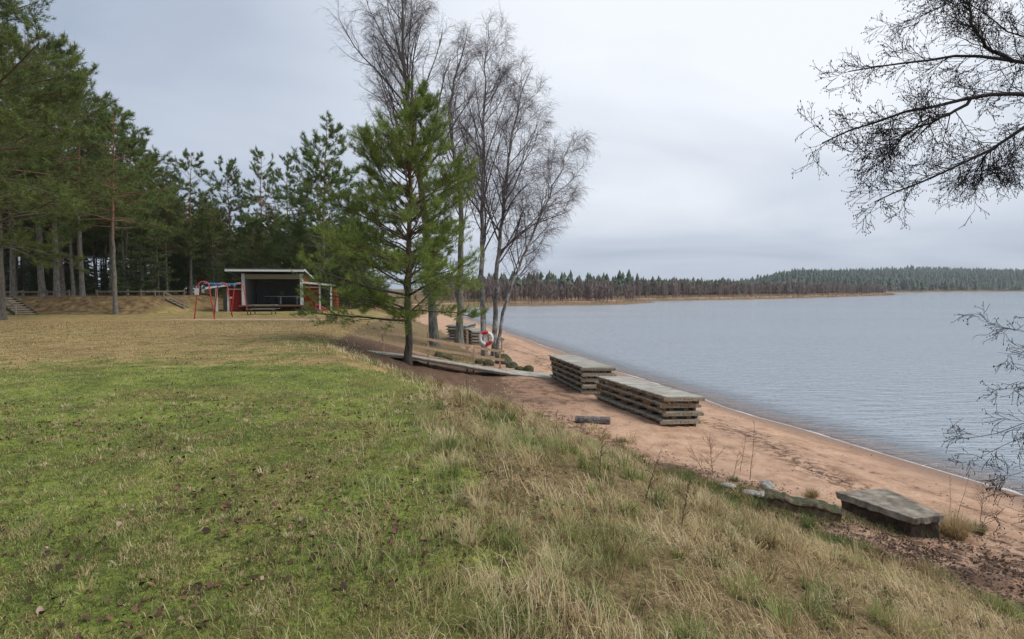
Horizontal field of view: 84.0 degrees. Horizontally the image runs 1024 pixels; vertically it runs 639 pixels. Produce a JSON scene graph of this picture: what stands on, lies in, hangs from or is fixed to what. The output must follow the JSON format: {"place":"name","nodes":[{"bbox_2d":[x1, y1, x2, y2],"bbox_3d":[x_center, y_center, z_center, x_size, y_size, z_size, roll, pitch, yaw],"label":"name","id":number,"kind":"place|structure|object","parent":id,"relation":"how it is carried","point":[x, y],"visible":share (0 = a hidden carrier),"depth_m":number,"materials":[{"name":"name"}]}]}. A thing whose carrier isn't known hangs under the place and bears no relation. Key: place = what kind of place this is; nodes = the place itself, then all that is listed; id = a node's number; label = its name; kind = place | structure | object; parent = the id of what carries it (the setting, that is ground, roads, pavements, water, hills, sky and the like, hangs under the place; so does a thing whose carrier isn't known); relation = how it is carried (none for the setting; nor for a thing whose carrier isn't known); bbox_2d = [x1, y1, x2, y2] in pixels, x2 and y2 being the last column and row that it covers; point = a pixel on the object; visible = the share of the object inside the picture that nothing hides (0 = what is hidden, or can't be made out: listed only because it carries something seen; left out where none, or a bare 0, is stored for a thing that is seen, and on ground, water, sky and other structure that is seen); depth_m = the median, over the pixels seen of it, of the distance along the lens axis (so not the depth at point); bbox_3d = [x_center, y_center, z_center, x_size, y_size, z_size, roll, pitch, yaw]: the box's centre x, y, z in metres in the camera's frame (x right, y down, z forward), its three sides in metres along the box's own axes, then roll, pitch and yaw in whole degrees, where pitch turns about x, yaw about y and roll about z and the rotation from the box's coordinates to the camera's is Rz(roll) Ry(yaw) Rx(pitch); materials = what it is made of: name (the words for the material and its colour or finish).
{"place":"outdoors","nodes":[
{"label":"outdoors","id":0,"kind":"place"},
{"bbox_2d":[0,320,859,638],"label":"lawn grass","id":1,"kind":"structure","parent":0,"point":[166,546],"depth_m":4.18,"materials":[{"name":"plant"}]},
{"bbox_2d":[447,333,468,336],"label":"dock section","id":2,"kind":"object","parent":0,"point":[453,335],"visible":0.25,"depth_m":39.24,"materials":[{"name":"grey wood"}]},
{"bbox_2d":[447,330,465,333],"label":"dock section","id":3,"kind":"object","parent":2,"relation":"on","point":[450,332],"visible":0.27,"depth_m":39.28,"materials":[{"name":"grey wood"}]},
{"bbox_2d":[446,325,475,330],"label":"dock section","id":4,"kind":"object","parent":3,"relation":"on","point":[454,328],"visible":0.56,"depth_m":39.15,"materials":[{"name":"grey wood"}]},
{"bbox_2d":[446,322,475,327],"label":"dock section","id":5,"kind":"object","parent":4,"relation":"on","point":[466,325],"visible":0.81,"depth_m":40.12,"materials":[{"name":"grey wood"}]},
{"bbox_2d":[0,277,1023,638],"bbox_3d":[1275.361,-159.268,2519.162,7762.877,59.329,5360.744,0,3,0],"label":"ground","id":6,"kind":"structure","parent":0,"point":[924,485],"depth_m":7.83,"materials":[{"name":"plant"}]},
{"bbox_2d":[3,204,37,295],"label":"spruce tree","id":7,"kind":"object","parent":6,"relation":"on","point":[6,258],"visible":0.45,"depth_m":56.45,"materials":[{"name":"green plant"}]},
{"bbox_2d":[6,296,38,314],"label":"wooden steps","id":8,"kind":"structure","parent":6,"relation":"on","point":[16,307],"depth_m":44.58,"materials":[{"name":"grey wood"}]},
{"bbox_2d":[5,290,69,298],"bbox_3d":[-39.981,-2.111,47.790,5.366,0.769,0.259,0,3,-4],"label":"wooden fence","id":9,"kind":"object","parent":6,"relation":"on","point":[22,292],"visible":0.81,"depth_m":47.73,"materials":[{"name":"brown wood"}]},
{"bbox_2d":[31,250,52,293],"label":"spruce tree","id":10,"kind":"object","parent":6,"relation":"on","point":[36,285],"visible":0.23,"depth_m":68.39,"materials":[{"name":"green plant"}]},
{"bbox_2d":[1,39,90,296],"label":"pine tree","id":11,"kind":"object","parent":6,"relation":"on","point":[13,282],"visible":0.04,"depth_m":49.67,"materials":[{"name":"green plant"}]},
{"bbox_2d":[44,248,52,294],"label":"spruce tree","id":12,"kind":"object","parent":6,"relation":"on","point":[50,285],"visible":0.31,"depth_m":67.32,"materials":[{"name":"green plant"}]},
{"bbox_2d":[5,126,109,295],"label":"pine tree","id":13,"kind":"object","parent":6,"relation":"on","point":[61,268],"visible":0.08,"depth_m":57.49,"materials":[{"name":"green plant"}]},
{"bbox_2d":[0,0,119,231],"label":"pine tree","id":14,"kind":"object","parent":6,"relation":"on","point":[46,97],"visible":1,"depth_m":24.37,"materials":[{"name":"green plant"}]},
{"bbox_2d":[2,35,129,296],"bbox_3d":[-39.437,-13.417,49.822,11.930,23.454,15.016,1,3,16],"label":"pine tree","id":15,"kind":"object","parent":6,"relation":"on","point":[56,44],"visible":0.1,"depth_m":49.43,"materials":[{"name":"green plant"}]},
{"bbox_2d":[0,14,133,296],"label":"pine tree","id":16,"kind":"object","parent":6,"relation":"on","point":[40,271],"visible":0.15,"depth_m":50.19,"materials":[{"name":"green plant"}]},
{"bbox_2d":[22,145,114,295],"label":"pine tree","id":17,"kind":"object","parent":6,"relation":"on","point":[89,233],"visible":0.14,"depth_m":56.07,"materials":[{"name":"green plant"}]},
{"bbox_2d":[43,234,106,260],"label":"pine tree","id":18,"kind":"object","parent":6,"relation":"on","point":[97,253],"visible":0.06,"depth_m":76.62,"materials":[{"name":"green plant"}]},
{"bbox_2d":[0,1,151,319],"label":"pine tree","id":19,"kind":"object","parent":6,"relation":"on","point":[51,210],"visible":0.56,"depth_m":36.35,"materials":[{"name":"green plant"}]},
{"bbox_2d":[36,226,117,294],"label":"pine tree","id":20,"kind":"object","parent":6,"relation":"on","point":[74,245],"visible":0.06,"depth_m":66.33,"materials":[{"name":"green plant"}]},
{"bbox_2d":[1,69,155,296],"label":"pine tree","id":21,"kind":"object","parent":6,"relation":"on","point":[82,292],"visible":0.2,"depth_m":48.60,"materials":[{"name":"green plant"}]},
{"bbox_2d":[60,241,97,293],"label":"spruce tree","id":22,"kind":"object","parent":6,"relation":"on","point":[69,279],"visible":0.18,"depth_m":69.81,"materials":[{"name":"green plant"}]},
{"bbox_2d":[65,234,99,294],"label":"spruce tree","id":23,"kind":"object","parent":6,"relation":"on","point":[90,290],"visible":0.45,"depth_m":61.26,"materials":[{"name":"green plant"}]},
{"bbox_2d":[96,253,106,293],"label":"spruce tree","id":24,"kind":"object","parent":6,"relation":"on","point":[99,266],"visible":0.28,"depth_m":82.46,"materials":[{"name":"green plant"}]},
{"bbox_2d":[97,248,108,292],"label":"spruce tree","id":25,"kind":"object","parent":6,"relation":"on","point":[102,275],"visible":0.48,"depth_m":81.00,"materials":[{"name":"green plant"}]},
{"bbox_2d":[45,103,163,294],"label":"pine tree","id":26,"kind":"object","parent":6,"relation":"on","point":[135,231],"visible":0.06,"depth_m":59.01,"materials":[{"name":"green plant"}]},
{"bbox_2d":[90,231,125,293],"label":"pine tree","id":27,"kind":"object","parent":6,"relation":"on","point":[94,268],"visible":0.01,"depth_m":72.70,"materials":[{"name":"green plant"}]},
{"bbox_2d":[32,102,186,313],"bbox_3d":[-31.511,-8.624,44.985,9.976,16.931,8.589,1,3,10],"label":"pine tree","id":28,"kind":"object","parent":6,"relation":"on","point":[99,140],"visible":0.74,"depth_m":45.06,"materials":[{"name":"green plant"}]},
{"bbox_2d":[85,185,139,258],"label":"pine tree","id":29,"kind":"object","parent":6,"relation":"on","point":[101,243],"visible":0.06,"depth_m":74.27,"materials":[{"name":"green plant"}]},
{"bbox_2d":[82,136,169,294],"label":"pine tree","id":30,"kind":"object","parent":6,"relation":"on","point":[122,249],"visible":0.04,"depth_m":65.78,"materials":[{"name":"green plant"}]},
{"bbox_2d":[106,211,146,295],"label":"spruce tree","id":31,"kind":"object","parent":6,"relation":"on","point":[131,262],"visible":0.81,"depth_m":55.81,"materials":[{"name":"green plant"}]},
{"bbox_2d":[119,233,147,294],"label":"spruce tree","id":32,"kind":"object","parent":6,"relation":"on","point":[131,235],"visible":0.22,"depth_m":64.38,"materials":[{"name":"green plant"}]},
{"bbox_2d":[95,290,184,296],"bbox_3d":[-32.416,-2.383,51.620,3.349,0.673,8.240,1,3,23],"label":"wooden fence","id":33,"kind":"object","parent":6,"relation":"on","point":[128,291],"visible":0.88,"depth_m":49.08,"materials":[{"name":"brown wood"}]},
{"bbox_2d":[95,129,196,294],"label":"pine tree","id":34,"kind":"object","parent":6,"relation":"on","point":[148,154],"visible":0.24,"depth_m":59.81,"materials":[{"name":"green plant"}]},
{"bbox_2d":[105,140,188,280],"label":"pine tree","id":35,"kind":"object","parent":6,"relation":"on","point":[155,176],"visible":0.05,"depth_m":71.51,"materials":[{"name":"green plant"}]},
{"bbox_2d":[118,162,191,285],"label":"pine tree","id":36,"kind":"object","parent":6,"relation":"on","point":[151,212],"visible":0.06,"depth_m":79.12,"materials":[{"name":"green plant"}]},
{"bbox_2d":[132,206,180,295],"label":"spruce tree","id":37,"kind":"object","parent":6,"relation":"on","point":[150,261],"visible":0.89,"depth_m":55.46,"materials":[{"name":"green plant"}]},
{"bbox_2d":[145,229,177,294],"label":"spruce tree","id":38,"kind":"object","parent":6,"relation":"on","point":[164,282],"visible":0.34,"depth_m":63.49,"materials":[{"name":"green plant"}]},
{"bbox_2d":[131,179,202,294],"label":"pine tree","id":39,"kind":"object","parent":6,"relation":"on","point":[177,246],"visible":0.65,"depth_m":59.97,"materials":[{"name":"green plant"}]},
{"bbox_2d":[163,292,188,309],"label":"wooden steps","id":40,"kind":"structure","parent":6,"relation":"on","point":[178,304],"depth_m":49.87,"materials":[{"name":"grey wood"}]},
{"bbox_2d":[159,232,194,290],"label":"conifer tree","id":41,"kind":"object","parent":6,"relation":"on","point":[177,254],"visible":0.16,"depth_m":67.22,"materials":[{"name":"plant"}]},
{"bbox_2d":[175,255,193,294],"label":"spruce tree","id":42,"kind":"object","parent":6,"relation":"on","point":[183,287],"visible":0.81,"depth_m":63.62,"materials":[{"name":"green plant"}]},
{"bbox_2d":[156,147,223,294],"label":"pine tree","id":43,"kind":"object","parent":6,"relation":"on","point":[175,231],"visible":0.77,"depth_m":60.79,"materials":[{"name":"green plant"}]},
{"bbox_2d":[157,197,224,287],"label":"conifer tree","id":44,"kind":"object","parent":6,"relation":"on","point":[180,258],"visible":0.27,"depth_m":64.47,"materials":[{"name":"plant"}]},
{"bbox_2d":[186,208,233,293],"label":"conifer tree","id":45,"kind":"object","parent":6,"relation":"on","point":[225,277],"visible":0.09,"depth_m":68.32,"materials":[{"name":"plant"}]},
{"bbox_2d":[176,193,245,294],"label":"conifer tree","id":46,"kind":"object","parent":6,"relation":"on","point":[223,240],"visible":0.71,"depth_m":63.20,"materials":[{"name":"plant"}]},
{"bbox_2d":[206,245,225,296],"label":"spruce tree","id":47,"kind":"object","parent":6,"relation":"on","point":[220,279],"visible":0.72,"depth_m":59.58,"materials":[{"name":"green plant"}]},
{"bbox_2d":[194,281,247,318],"bbox_3d":[-20.666,-1.407,40.654,1.327,2.601,7.644,-1,3,-10],"label":"swing set","id":48,"kind":"object","parent":6,"relation":"on","point":[196,291],"visible":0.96,"depth_m":40.45,"materials":[{"name":"red metal"}]},
{"bbox_2d":[193,155,264,277],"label":"pine tree","id":49,"kind":"object","parent":6,"relation":"on","point":[239,205],"visible":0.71,"depth_m":68.64,"materials":[{"name":"green plant"}]},
{"bbox_2d":[220,227,265,287],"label":"conifer tree","id":50,"kind":"object","parent":6,"relation":"on","point":[232,245],"visible":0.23,"depth_m":69.01,"materials":[{"name":"plant"}]},
{"bbox_2d":[230,218,275,287],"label":"conifer tree","id":51,"kind":"object","parent":6,"relation":"on","point":[263,253],"visible":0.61,"depth_m":62.65,"materials":[{"name":"plant"}]},
{"bbox_2d":[230,225,277,282],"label":"conifer tree","id":52,"kind":"object","parent":6,"relation":"on","point":[241,246],"visible":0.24,"depth_m":67.60,"materials":[{"name":"plant"}]},
{"bbox_2d":[225,146,295,267],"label":"pine tree","id":53,"kind":"object","parent":6,"relation":"on","point":[271,180],"visible":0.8,"depth_m":71.17,"materials":[{"name":"green plant"}]},
{"bbox_2d":[249,215,285,281],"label":"conifer tree","id":54,"kind":"object","parent":6,"relation":"on","point":[272,233],"visible":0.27,"depth_m":71.15,"materials":[{"name":"plant"}]},
{"bbox_2d":[205,268,338,311],"bbox_3d":[-22.239,-2.689,53.916,11.049,4.044,6.031,-1,3,-11],"label":"open air stage","id":55,"kind":"object","parent":6,"relation":"on","point":[256,292],"visible":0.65,"depth_m":52.71,"materials":[{"name":"brown wood"}]},
{"bbox_2d":[254,154,309,260],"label":"pine tree","id":56,"kind":"object","parent":6,"relation":"on","point":[277,170],"visible":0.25,"depth_m":74.51,"materials":[{"name":"green plant"}]},
{"bbox_2d":[278,235,319,284],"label":"conifer tree","id":57,"kind":"object","parent":6,"relation":"on","point":[288,264],"visible":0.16,"depth_m":66.28,"materials":[{"name":"plant"}]},
{"bbox_2d":[291,207,335,280],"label":"pine tree","id":58,"kind":"object","parent":6,"relation":"on","point":[314,219],"visible":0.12,"depth_m":69.91,"materials":[{"name":"green plant"}]},
{"bbox_2d":[261,110,382,306],"bbox_3d":[-20.644,-11.803,61.395,11.460,21.545,12.371,-2,4,-33],"label":"pine tree","id":59,"kind":"object","parent":6,"relation":"on","point":[297,228],"visible":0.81,"depth_m":59.61,"materials":[{"name":"green plant"}]},
{"bbox_2d":[304,219,344,287],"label":"conifer tree","id":60,"kind":"object","parent":6,"relation":"on","point":[312,258],"visible":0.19,"depth_m":63.68,"materials":[{"name":"plant"}]},
{"bbox_2d":[321,251,341,306],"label":"spruce tree","id":61,"kind":"object","parent":6,"relation":"on","point":[325,290],"visible":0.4,"depth_m":58.89,"materials":[{"name":"green plant"}]},
{"bbox_2d":[338,251,363,308],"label":"spruce tree","id":62,"kind":"object","parent":6,"relation":"on","point":[349,263],"visible":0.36,"depth_m":58.41,"materials":[{"name":"green plant"}]},
{"bbox_2d":[348,216,378,304],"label":"spruce tree","id":63,"kind":"object","parent":6,"relation":"on","point":[362,278],"visible":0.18,"depth_m":66.51,"materials":[{"name":"green plant"}]},
{"bbox_2d":[333,180,403,303],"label":"pine tree","id":64,"kind":"object","parent":6,"relation":"on","point":[373,215],"visible":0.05,"depth_m":68.73,"materials":[{"name":"green plant"}]},
{"bbox_2d":[289,76,489,366],"bbox_3d":[-4.473,-3.521,21.100,7.425,10.823,8.102,0,3,-6],"label":"pine tree","id":65,"kind":"object","parent":6,"relation":"on","point":[403,260],"visible":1,"depth_m":20.23,"materials":[{"name":"green plant"}]},
{"bbox_2d":[325,0,497,346],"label":"birch tree","id":66,"kind":"object","parent":6,"relation":"on","point":[402,55],"visible":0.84,"depth_m":31.70,"materials":[{"name":"grey plant"}]},
{"bbox_2d":[415,21,497,343],"bbox_3d":[-3.842,-8.495,36.730,6.142,20.581,7.119,0,3,0],"label":"birch tree","id":67,"kind":"object","parent":6,"relation":"on","point":[459,336],"visible":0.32,"depth_m":36.18,"materials":[{"name":"grey plant"}]},
{"bbox_2d":[368,350,554,378],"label":"boardwalk","id":68,"kind":"structure","parent":6,"relation":"on","point":[507,372],"depth_m":23.28,"materials":[{"name":"grey wood"}]},
{"bbox_2d":[379,331,470,371],"bbox_3d":[-3.559,1.395,23.538,4.015,2.031,0.244,-2,4,-30],"label":"handrail","id":69,"kind":"object","parent":68,"relation":"attached to","point":[428,348],"visible":0.84,"depth_m":23.61,"materials":[{"name":"brown wood"}]},
{"bbox_2d":[473,346,504,372],"bbox_3d":[-1.026,1.758,24.814,1.451,1.286,0.146,-1,3,-20],"label":"handrail","id":70,"kind":"object","parent":68,"relation":"attached to","point":[500,359],"visible":0.91,"depth_m":24.75,"materials":[{"name":"brown wood"}]},
{"bbox_2d":[428,2,535,356],"bbox_3d":[-2.071,-7.206,30.026,6.584,18.819,6.310,1,3,23],"label":"birch tree","id":71,"kind":"object","parent":6,"relation":"on","point":[482,222],"visible":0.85,"depth_m":29.95,"materials":[{"name":"grey plant"}]},
{"bbox_2d":[484,330,486,356],"bbox_3d":[-1.364,1.328,29.312,0.200,1.531,0.140,0,3,0],"label":"life ring post","id":72,"kind":"object","parent":6,"relation":"on","point":[485,338],"visible":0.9,"depth_m":29.23,"materials":[{"name":"grey wood"}]},
{"bbox_2d":[478,330,493,345],"bbox_3d":[-1.321,0.969,29.188,0.824,0.824,0.165,0,3,0],"label":"life ring","id":73,"kind":"object","parent":72,"relation":"hanging from","point":[490,334],"visible":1,"depth_m":29.12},
{"bbox_2d":[495,353,511,364],"bbox_3d":[-0.432,2.070,28.190,0.880,0.790,1.114,1,3,15],"label":"boulder","id":74,"kind":"object","parent":6,"relation":"on","point":[506,357],"visible":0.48,"depth_m":27.82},
{"bbox_2d":[0,348,1019,638],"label":"fallen leaves","id":75,"kind":"object","parent":6,"relation":"on","point":[40,610],"visible":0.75,"depth_m":3.93,"materials":[{"name":"brown plant"}]},
{"bbox_2d":[451,49,584,355],"bbox_3d":[0.062,-6.303,31.651,7.257,16.936,7.105,2,4,30],"label":"birch tree","id":76,"kind":"object","parent":6,"relation":"on","point":[511,138],"visible":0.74,"depth_m":30.92,"materials":[{"name":"grey plant"}]},
{"bbox_2d":[488,125,598,355],"bbox_3d":[1.595,-4.306,30.487,6.288,13.032,5.532,2,3,26],"label":"birch tree","id":77,"kind":"object","parent":6,"relation":"on","point":[543,209],"visible":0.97,"depth_m":30.50,"materials":[{"name":"grey plant"}]},
{"bbox_2d":[122,325,1023,638],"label":"bank grass","id":78,"kind":"structure","parent":6,"relation":"on","point":[882,611],"depth_m":4.29,"materials":[{"name":"plant"}]},
{"bbox_2d":[550,374,607,394],"bbox_3d":[2.676,2.566,22.489,1.356,0.217,4.020,1,3,-13],"label":"dock section","id":79,"kind":"object","parent":6,"relation":"on","point":[593,391],"visible":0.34,"depth_m":21.27,"materials":[{"name":"grey wood"}]},
{"bbox_2d":[551,370,595,390],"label":"dock section","id":80,"kind":"object","parent":79,"relation":"on","point":[586,386],"visible":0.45,"depth_m":21.26,"materials":[{"name":"grey wood"}]},
{"bbox_2d":[550,364,598,383],"bbox_3d":[2.669,2.136,22.475,1.358,0.216,4.022,1,3,-14],"label":"dock section","id":81,"kind":"object","parent":80,"relation":"on","point":[579,378],"visible":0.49,"depth_m":21.25,"materials":[{"name":"grey wood"}]},
{"bbox_2d":[550,360,616,378],"bbox_3d":[2.669,1.925,22.407,1.355,0.216,4.022,1,3,-14],"label":"dock section","id":82,"kind":"object","parent":81,"relation":"on","point":[586,375],"visible":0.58,"depth_m":20.71,"materials":[{"name":"grey wood"}]},
{"bbox_2d":[548,355,615,372],"bbox_3d":[2.605,1.714,22.327,1.356,0.217,4.021,1,3,-14],"label":"dock section","id":83,"kind":"object","parent":82,"relation":"on","point":[582,364],"visible":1,"depth_m":21.47,"materials":[{"name":"grey wood"}]},
{"bbox_2d":[575,416,610,423],"bbox_3d":[2.186,2.720,15.372,0.941,0.236,0.218,1,3,18],"label":"log","id":84,"kind":"object","parent":6,"relation":"on","point":[594,419],"visible":0.91,"depth_m":15.29,"materials":[{"name":"grey wood"}]},
{"bbox_2d":[594,395,700,426],"bbox_3d":[4.072,2.816,17.825,1.359,0.227,4.021,3,2,-20],"label":"dock section","id":85,"kind":"object","parent":6,"relation":"on","point":[683,421],"visible":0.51,"depth_m":16.50,"materials":[{"name":"grey wood"}]},
{"bbox_2d":[596,388,703,418],"bbox_3d":[4.155,2.591,17.824,1.354,0.226,4.024,3,2,-20],"label":"dock section","id":86,"kind":"object","parent":85,"relation":"on","point":[666,414],"visible":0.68,"depth_m":16.39,"materials":[{"name":"grey wood"}]},
{"bbox_2d":[594,382,700,410],"bbox_3d":[4.073,2.366,17.827,1.358,0.227,4.020,3,2,-20],"label":"dock section","id":87,"kind":"object","parent":86,"relation":"on","point":[683,405],"visible":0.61,"depth_m":16.54,"materials":[{"name":"grey wood"}]},
{"bbox_2d":[596,376,704,404],"bbox_3d":[4.115,2.150,17.637,1.355,0.227,4.020,3,2,-20],"label":"dock section","id":88,"kind":"object","parent":87,"relation":"on","point":[665,395],"visible":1,"depth_m":16.93,"materials":[{"name":"grey wood"}]},
{"bbox_2d":[422,345,926,549],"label":"weeds","id":89,"kind":"object","parent":6,"relation":"on","point":[724,491],"visible":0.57,"depth_m":9.70,"materials":[{"name":"brown plant"}]},
{"bbox_2d":[421,264,1023,295],"bbox_3d":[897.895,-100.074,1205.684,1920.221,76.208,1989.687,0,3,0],"label":"conifer forest","id":90,"kind":"object","parent":6,"relation":"on","point":[923,278],"visible":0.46,"depth_m":903.94,"materials":[{"name":"plant"}]},
{"bbox_2d":[442,274,1015,302],"bbox_3d":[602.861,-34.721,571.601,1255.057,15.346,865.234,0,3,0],"label":"bare wood","id":91,"kind":"object","parent":6,"relation":"on","point":[599,291],"visible":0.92,"depth_m":220.57,"materials":[{"name":"plant"}]},
{"bbox_2d":[502,363,1023,612],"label":"beach debris","id":92,"kind":"object","parent":6,"relation":"on","point":[1004,572],"visible":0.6,"depth_m":8.22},
{"bbox_2d":[760,480,774,490],"bbox_3d":[4.742,3.067,10.526,0.263,0.156,0.433,1,3,15],"label":"stone","id":93,"kind":"object","parent":6,"relation":"on","point":[769,485],"visible":0.93,"depth_m":10.43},
{"bbox_2d":[764,490,841,522],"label":"retaining wall","id":94,"kind":"structure","parent":6,"relation":"on","point":[822,508],"depth_m":9.31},
{"bbox_2d":[804,484,821,497],"bbox_3d":[5.438,3.116,10.290,0.424,0.223,0.419,1,3,17],"label":"grass tussock","id":95,"kind":"object","parent":6,"relation":"on","point":[812,495],"depth_m":10.26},
{"bbox_2d":[835,488,943,538],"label":"concrete slab","id":96,"kind":"structure","parent":6,"relation":"on","point":[896,510],"depth_m":9.14,"materials":[{"name":"concrete"}]},
{"bbox_2d":[792,0,1023,534],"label":"alder tree","id":97,"kind":"object","parent":6,"relation":"on","point":[889,151],"visible":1,"depth_m":7.56,"materials":[{"name":"black plant"}]},
{"bbox_2d":[934,504,985,540],"bbox_3d":[7.030,3.209,9.025,0.976,0.518,0.991,0,3,0],"label":"grass tussock","id":98,"kind":"object","parent":6,"relation":"on","point":[951,527],"depth_m":8.95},
{"bbox_2d":[966,519,989,534],"bbox_3d":[7.702,3.415,9.402,0.445,0.247,0.498,-3,4,-43],"label":"grass tussock","id":99,"kind":"object","parent":6,"relation":"on","point":[977,531],"depth_m":9.35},
{"bbox_2d":[973,482,997,520],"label":"sapling","id":100,"kind":"object","parent":6,"relation":"on","point":[981,499],"visible":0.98,"depth_m":10.05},
{"bbox_2d":[0,0,1023,288],"label":"sky","id":101,"kind":"structure","parent":0,"point":[692,106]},
{"bbox_2d":[464,292,1023,492],"bbox_3d":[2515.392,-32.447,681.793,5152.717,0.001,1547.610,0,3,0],"label":"lake","id":102,"kind":"structure","parent":0,"point":[912,371],"depth_m":37.53,"materials":[{"name":"white liquid"}]},
{"bbox_2d":[464,293,894,306],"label":"reeds","id":103,"kind":"object","parent":102,"relation":"in","point":[886,294],"visible":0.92,"depth_m":213.75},
{"bbox_2d":[478,322,1023,495],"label":"shore foam","id":104,"kind":"object","parent":102,"relation":"on","point":[1010,490],"visible":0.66,"depth_m":15.83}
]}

